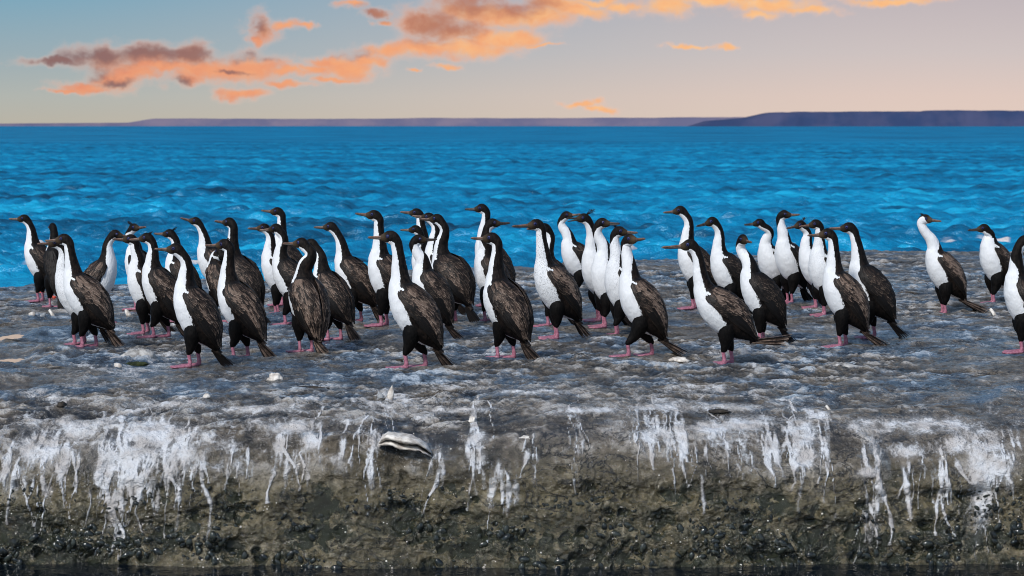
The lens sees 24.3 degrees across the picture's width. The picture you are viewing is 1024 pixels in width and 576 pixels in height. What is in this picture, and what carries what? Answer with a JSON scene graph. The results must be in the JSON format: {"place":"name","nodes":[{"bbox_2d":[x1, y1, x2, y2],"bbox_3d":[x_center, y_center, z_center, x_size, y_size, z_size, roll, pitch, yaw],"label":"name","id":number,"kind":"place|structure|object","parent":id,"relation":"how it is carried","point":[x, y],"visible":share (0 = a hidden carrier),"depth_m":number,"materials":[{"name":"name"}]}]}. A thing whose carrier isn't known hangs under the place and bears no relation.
{"place":"outdoors","nodes":[
{"label":"outdoors","id":0,"kind":"place"},
{"bbox_2d":[0,117,743,125],"bbox_3d":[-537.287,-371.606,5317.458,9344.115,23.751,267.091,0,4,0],"label":"coast","id":1,"kind":"structure","parent":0,"point":[676,121],"depth_m":5207.77},
{"bbox_2d":[0,249,1023,568],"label":"rock shelf","id":2,"kind":"object","parent":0,"point":[932,403],"visible":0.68,"depth_m":10.26,"materials":[{"name":"grey stone"}]},
{"bbox_2d":[0,334,23,340],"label":"puddle","id":3,"kind":"object","parent":2,"relation":"on","point":[12,336],"visible":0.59,"depth_m":14.10,"materials":[{"name":"liquid"}]},
{"bbox_2d":[0,356,26,362],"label":"puddle","id":4,"kind":"object","parent":2,"relation":"on","point":[14,359],"visible":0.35,"depth_m":12.79,"materials":[{"name":"liquid"}]},
{"bbox_2d":[0,385,34,389],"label":"puddle","id":5,"kind":"object","parent":2,"relation":"on","point":[14,387],"visible":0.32,"depth_m":11.40,"materials":[{"name":"liquid"}]},
{"bbox_2d":[9,214,46,301],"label":"cormorant","id":6,"kind":"object","parent":2,"relation":"on","point":[34,252],"visible":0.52,"depth_m":16.66,"materials":[{"name":"white"}]},
{"bbox_2d":[42,223,63,308],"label":"cormorant","id":7,"kind":"object","parent":2,"relation":"on","point":[50,256],"visible":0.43,"depth_m":16.11,"materials":[{"name":"black"}]},
{"bbox_2d":[56,401,66,406],"bbox_3d":[-2.016,0.521,10.634,0.047,0.030,0.059,1,4,13],"label":"stone","id":8,"kind":"object","parent":2,"relation":"on","point":[62,404],"visible":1,"depth_m":10.62,"materials":[{"name":"grey stone"}]},
{"bbox_2d":[37,237,110,344],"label":"cormorant","id":9,"kind":"object","parent":2,"relation":"on","point":[59,273],"visible":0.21,"depth_m":13.37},
{"bbox_2d":[45,234,124,347],"bbox_3d":[-2.365,0.015,13.167,0.397,0.633,0.235,-2,4,-25],"label":"cormorant","id":10,"kind":"object","parent":2,"relation":"on","point":[89,300],"visible":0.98,"depth_m":13.12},
{"bbox_2d":[67,230,125,322],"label":"cormorant","id":11,"kind":"object","parent":2,"relation":"on","point":[102,269],"visible":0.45,"depth_m":14.66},
{"bbox_2d":[122,221,146,309],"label":"cormorant","id":12,"kind":"object","parent":2,"relation":"on","point":[133,228],"visible":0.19,"depth_m":15.82,"materials":[{"name":"white"}]},
{"bbox_2d":[125,361,148,365],"bbox_3d":[-1.951,0.395,12.343,0.148,0.026,0.114,-1,4,-14],"label":"moss clump","id":13,"kind":"object","parent":2,"relation":"on","point":[136,363],"visible":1,"depth_m":12.31,"materials":[{"name":"green plant"}]},
{"bbox_2d":[120,348,157,358],"bbox_3d":[-1.993,0.366,12.690,0.218,0.093,0.168,-1,4,-14],"label":"stone","id":14,"kind":"object","parent":2,"relation":"on","point":[133,352],"visible":0.51,"depth_m":12.64,"materials":[{"name":"white stone"}]},
{"bbox_2d":[112,234,177,334],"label":"cormorant","id":15,"kind":"object","parent":2,"relation":"on","point":[134,282],"visible":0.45,"depth_m":14.07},
{"bbox_2d":[129,231,183,337],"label":"cormorant","id":16,"kind":"object","parent":2,"relation":"on","point":[158,282],"visible":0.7,"depth_m":13.74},
{"bbox_2d":[154,227,201,321],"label":"cormorant","id":17,"kind":"object","parent":2,"relation":"on","point":[172,264],"visible":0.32,"depth_m":14.91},
{"bbox_2d":[154,243,234,367],"bbox_3d":[-1.635,0.088,12.264,0.355,0.642,0.227,-3,5,-32],"label":"cormorant","id":18,"kind":"object","parent":2,"relation":"on","point":[198,314],"visible":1,"depth_m":12.22,"materials":[{"name":"black"}]},
{"bbox_2d":[180,217,216,293],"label":"cormorant","id":19,"kind":"object","parent":2,"relation":"on","point":[203,253],"visible":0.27,"depth_m":16.37,"materials":[{"name":"white"}]},
{"bbox_2d":[203,393,210,397],"bbox_3d":[-1.391,0.492,10.826,0.039,0.025,0.046,0,4,6],"label":"stone","id":20,"kind":"object","parent":2,"relation":"on","point":[206,395],"visible":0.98,"depth_m":10.81,"materials":[{"name":"white stone"}]},
{"bbox_2d":[205,248,226,321],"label":"cormorant","id":21,"kind":"object","parent":2,"relation":"on","point":[213,268],"visible":0.38,"depth_m":14.89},
{"bbox_2d":[205,238,275,356],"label":"cormorant","id":22,"kind":"object","parent":2,"relation":"on","point":[242,309],"visible":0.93,"depth_m":12.70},
{"bbox_2d":[214,217,270,322],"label":"cormorant","id":23,"kind":"object","parent":2,"relation":"on","point":[248,272],"visible":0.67,"depth_m":14.65,"materials":[{"name":"black"}]},
{"bbox_2d":[248,223,282,312],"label":"cormorant","id":24,"kind":"object","parent":2,"relation":"on","point":[267,256],"visible":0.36,"depth_m":15.71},
{"bbox_2d":[266,373,282,380],"bbox_3d":[-1.144,0.435,11.453,0.085,0.054,0.063,0,4,4],"label":"stone","id":25,"kind":"object","parent":2,"relation":"on","point":[274,376],"visible":0.83,"depth_m":11.44,"materials":[{"name":"white stone"}]},
{"bbox_2d":[259,223,297,324],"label":"cormorant","id":26,"kind":"object","parent":2,"relation":"on","point":[284,265],"visible":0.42,"depth_m":14.67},
{"bbox_2d":[261,207,302,305],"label":"cormorant","id":27,"kind":"object","parent":2,"relation":"on","point":[293,252],"visible":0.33,"depth_m":16.27,"materials":[{"name":"black"}]},
{"bbox_2d":[283,237,330,353],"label":"cormorant","id":28,"kind":"object","parent":2,"relation":"on","point":[309,302],"visible":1,"depth_m":12.90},
{"bbox_2d":[298,386,328,388],"bbox_3d":[-0.941,0.471,11.154,0.190,0.023,0.057,1,4,11],"label":"driftwood","id":29,"kind":"object","parent":2,"relation":"on","point":[315,387],"visible":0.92,"depth_m":11.14,"materials":[{"name":"grey wood"}]},
{"bbox_2d":[307,239,360,340],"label":"cormorant","id":30,"kind":"object","parent":2,"relation":"on","point":[341,298],"visible":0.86,"depth_m":13.46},
{"bbox_2d":[314,222,384,321],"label":"cormorant","id":31,"kind":"object","parent":2,"relation":"on","point":[351,270],"visible":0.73,"depth_m":14.77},
{"bbox_2d":[355,210,391,326],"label":"cormorant","id":32,"kind":"object","parent":2,"relation":"on","point":[379,264],"visible":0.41,"depth_m":14.47,"materials":[{"name":"white"}]},
{"bbox_2d":[377,391,383,397],"bbox_3d":[-0.599,0.489,10.791,0.028,0.045,0.016,-25,-13,-1],"label":"shell","id":33,"kind":"object","parent":2,"relation":"on","point":[379,395],"visible":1,"depth_m":10.79},
{"bbox_2d":[387,385,393,399],"bbox_3d":[-0.548,0.474,10.744,0.030,0.074,0.016,9,-12,12],"label":"shell","id":34,"kind":"object","parent":2,"relation":"on","point":[390,394],"visible":1,"depth_m":10.74},
{"bbox_2d":[378,431,431,457],"bbox_3d":[-0.458,0.671,10.163,0.227,0.111,0.174,0,4,0],"label":"oyster shell","id":35,"kind":"object","parent":2,"relation":"on","point":[400,441],"visible":1,"depth_m":10.12},
{"bbox_2d":[368,230,454,368],"bbox_3d":[-0.504,0.059,12.098,0.397,0.704,0.244,-2,4,-26],"label":"cormorant","id":36,"kind":"object","parent":2,"relation":"on","point":[416,312],"visible":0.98,"depth_m":12.05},
{"bbox_2d":[400,225,426,268],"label":"cormorant","id":37,"kind":"object","parent":2,"relation":"on","point":[415,229],"visible":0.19,"depth_m":15.87,"materials":[{"name":"black"}]},
{"bbox_2d":[400,208,461,304],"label":"cormorant","id":38,"kind":"object","parent":2,"relation":"on","point":[419,222],"visible":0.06,"depth_m":16.19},
{"bbox_2d":[409,234,464,338],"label":"cormorant","id":39,"kind":"object","parent":2,"relation":"on","point":[433,283],"visible":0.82,"depth_m":13.61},
{"bbox_2d":[412,213,465,314],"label":"cormorant","id":40,"kind":"object","parent":2,"relation":"on","point":[434,233],"visible":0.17,"depth_m":15.50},
{"bbox_2d":[420,214,479,321],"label":"cormorant","id":41,"kind":"object","parent":2,"relation":"on","point":[455,271],"visible":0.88,"depth_m":14.67,"materials":[{"name":"black"}]},
{"bbox_2d":[468,416,476,422],"bbox_3d":[-0.173,0.578,10.398,0.040,0.035,0.046,1,4,9],"label":"stone","id":42,"kind":"object","parent":2,"relation":"on","point":[472,419],"visible":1,"depth_m":10.38,"materials":[{"name":"white stone"}]},
{"bbox_2d":[465,204,515,306],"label":"cormorant","id":43,"kind":"object","parent":2,"relation":"on","point":[483,210],"visible":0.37,"depth_m":16.13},
{"bbox_2d":[474,218,510,321],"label":"cormorant","id":44,"kind":"object","parent":2,"relation":"on","point":[482,258],"visible":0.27,"depth_m":15.03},
{"bbox_2d":[471,232,539,359],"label":"cormorant","id":45,"kind":"object","parent":2,"relation":"on","point":[508,306],"visible":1,"depth_m":12.53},
{"bbox_2d":[0,486,1023,569],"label":"algae","id":46,"kind":"object","parent":2,"relation":"on","point":[58,544],"visible":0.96,"depth_m":10.10,"materials":[{"name":"green plant"}]},
{"bbox_2d":[2,433,1022,568],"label":"barnacles","id":47,"kind":"object","parent":2,"relation":"on","point":[464,503],"visible":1,"depth_m":10.11},
{"bbox_2d":[527,223,573,326],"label":"cormorant","id":48,"kind":"object","parent":2,"relation":"on","point":[550,235],"visible":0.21,"depth_m":14.68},
{"bbox_2d":[512,219,591,339],"bbox_3d":[0.236,-0.054,13.667,0.431,0.693,0.242,1,4,13],"label":"cormorant","id":49,"kind":"object","parent":2,"relation":"on","point":[557,289],"visible":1,"depth_m":13.60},
{"bbox_2d":[557,211,584,287],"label":"cormorant","id":50,"kind":"object","parent":2,"relation":"on","point":[572,249],"visible":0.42,"depth_m":17.11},
{"bbox_2d":[566,209,601,321],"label":"cormorant","id":51,"kind":"object","parent":2,"relation":"on","point":[590,248],"visible":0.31,"depth_m":15.09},
{"bbox_2d":[587,218,629,328],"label":"cormorant","id":52,"kind":"object","parent":2,"relation":"on","point":[598,269],"visible":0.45,"depth_m":14.63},
{"bbox_2d":[604,225,637,333],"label":"cormorant","id":53,"kind":"object","parent":2,"relation":"on","point":[613,270],"visible":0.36,"depth_m":14.18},
{"bbox_2d":[609,234,688,356],"bbox_3d":[0.731,0.037,12.666,0.434,0.657,0.226,0,4,-3],"label":"cormorant","id":54,"kind":"object","parent":2,"relation":"on","point":[643,304],"visible":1,"depth_m":12.61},
{"bbox_2d":[668,357,689,361],"bbox_3d":[0.879,0.380,12.480,0.118,0.037,0.074,1,4,8],"label":"stone","id":55,"kind":"object","parent":2,"relation":"on","point":[680,359],"visible":0.78,"depth_m":12.46,"materials":[{"name":"white stone"}]},
{"bbox_2d":[663,206,716,309],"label":"cormorant","id":56,"kind":"object","parent":2,"relation":"on","point":[685,260],"visible":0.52,"depth_m":15.94,"materials":[{"name":"white"}]},
{"bbox_2d":[708,409,730,412],"bbox_3d":[0.921,0.546,10.537,0.108,0.020,0.061,0,4,2],"label":"driftwood","id":57,"kind":"object","parent":2,"relation":"on","point":[718,411],"visible":1,"depth_m":10.52,"materials":[{"name":"wood"}]},
{"bbox_2d":[696,217,751,313],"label":"cormorant","id":58,"kind":"object","parent":2,"relation":"on","point":[726,266],"visible":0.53,"depth_m":15.47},
{"bbox_2d":[662,239,791,364],"bbox_3d":[1.109,0.072,12.267,0.675,0.650,0.221,0,4,0],"label":"cormorant","id":59,"kind":"object","parent":2,"relation":"on","point":[726,315],"visible":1,"depth_m":12.22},
{"bbox_2d":[736,234,796,342],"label":"cormorant","id":60,"kind":"object","parent":2,"relation":"on","point":[763,297],"visible":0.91,"depth_m":13.51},
{"bbox_2d":[744,219,790,300],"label":"cormorant","id":61,"kind":"object","parent":2,"relation":"on","point":[766,259],"visible":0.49,"depth_m":16.37,"materials":[{"name":"white"}]},
{"bbox_2d":[774,210,812,303],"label":"cormorant","id":62,"kind":"object","parent":2,"relation":"on","point":[786,256],"visible":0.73,"depth_m":16.25,"materials":[{"name":"white"}]},
{"bbox_2d":[786,217,817,308],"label":"cormorant","id":63,"kind":"object","parent":2,"relation":"on","point":[806,246],"visible":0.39,"depth_m":16.02,"materials":[{"name":"white"}]},
{"bbox_2d":[799,219,827,316],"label":"cormorant","id":64,"kind":"object","parent":2,"relation":"on","point":[817,260],"visible":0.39,"depth_m":15.48,"materials":[{"name":"white"}]},
{"bbox_2d":[828,362,858,367],"bbox_3d":[1.691,0.411,12.151,0.212,0.063,0.182,-1,4,-10],"label":"stone","id":65,"kind":"object","parent":2,"relation":"on","point":[848,365],"visible":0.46,"depth_m":12.13,"materials":[{"name":"grey stone"}]},
{"bbox_2d":[807,228,889,347],"bbox_3d":[1.896,-0.002,13.402,0.430,0.674,0.231,-1,4,-21],"label":"cormorant","id":66,"kind":"object","parent":2,"relation":"on","point":[846,297],"visible":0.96,"depth_m":13.34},
{"bbox_2d":[830,222,909,338],"bbox_3d":[2.064,-0.044,13.687,0.417,0.670,0.233,-1,4,-20],"label":"cormorant","id":67,"kind":"object","parent":2,"relation":"on","point":[874,282],"visible":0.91,"depth_m":13.64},
{"bbox_2d":[917,213,989,312],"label":"cormorant","id":68,"kind":"object","parent":2,"relation":"on","point":[946,273],"visible":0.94,"depth_m":15.79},
{"bbox_2d":[968,224,1010,302],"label":"cormorant","id":69,"kind":"object","parent":2,"relation":"on","point":[994,255],"visible":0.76,"depth_m":16.50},
{"bbox_2d":[1002,235,1023,353],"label":"cormorant","id":70,"kind":"object","parent":2,"relation":"on","point":[1014,289],"visible":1,"depth_m":12.94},
{"bbox_2d":[0,126,1023,286],"bbox_3d":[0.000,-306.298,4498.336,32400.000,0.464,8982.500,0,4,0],"label":"sea","id":71,"kind":"structure","parent":0,"point":[87,189],"depth_m":74.54,"materials":[{"name":"liquid"}]},
{"bbox_2d":[0,562,1023,575],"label":"tidal water","id":72,"kind":"structure","parent":0,"point":[125,569],"depth_m":9.95,"materials":[{"name":"black liquid"}]},
{"bbox_2d":[0,0,1023,123],"label":"sky","id":73,"kind":"structure","parent":0,"point":[62,61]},
{"bbox_2d":[690,110,1023,125],"bbox_3d":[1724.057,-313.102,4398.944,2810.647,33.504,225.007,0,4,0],"label":"coast","id":74,"kind":"structure","parent":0,"point":[941,118],"depth_m":4306.28}
]}

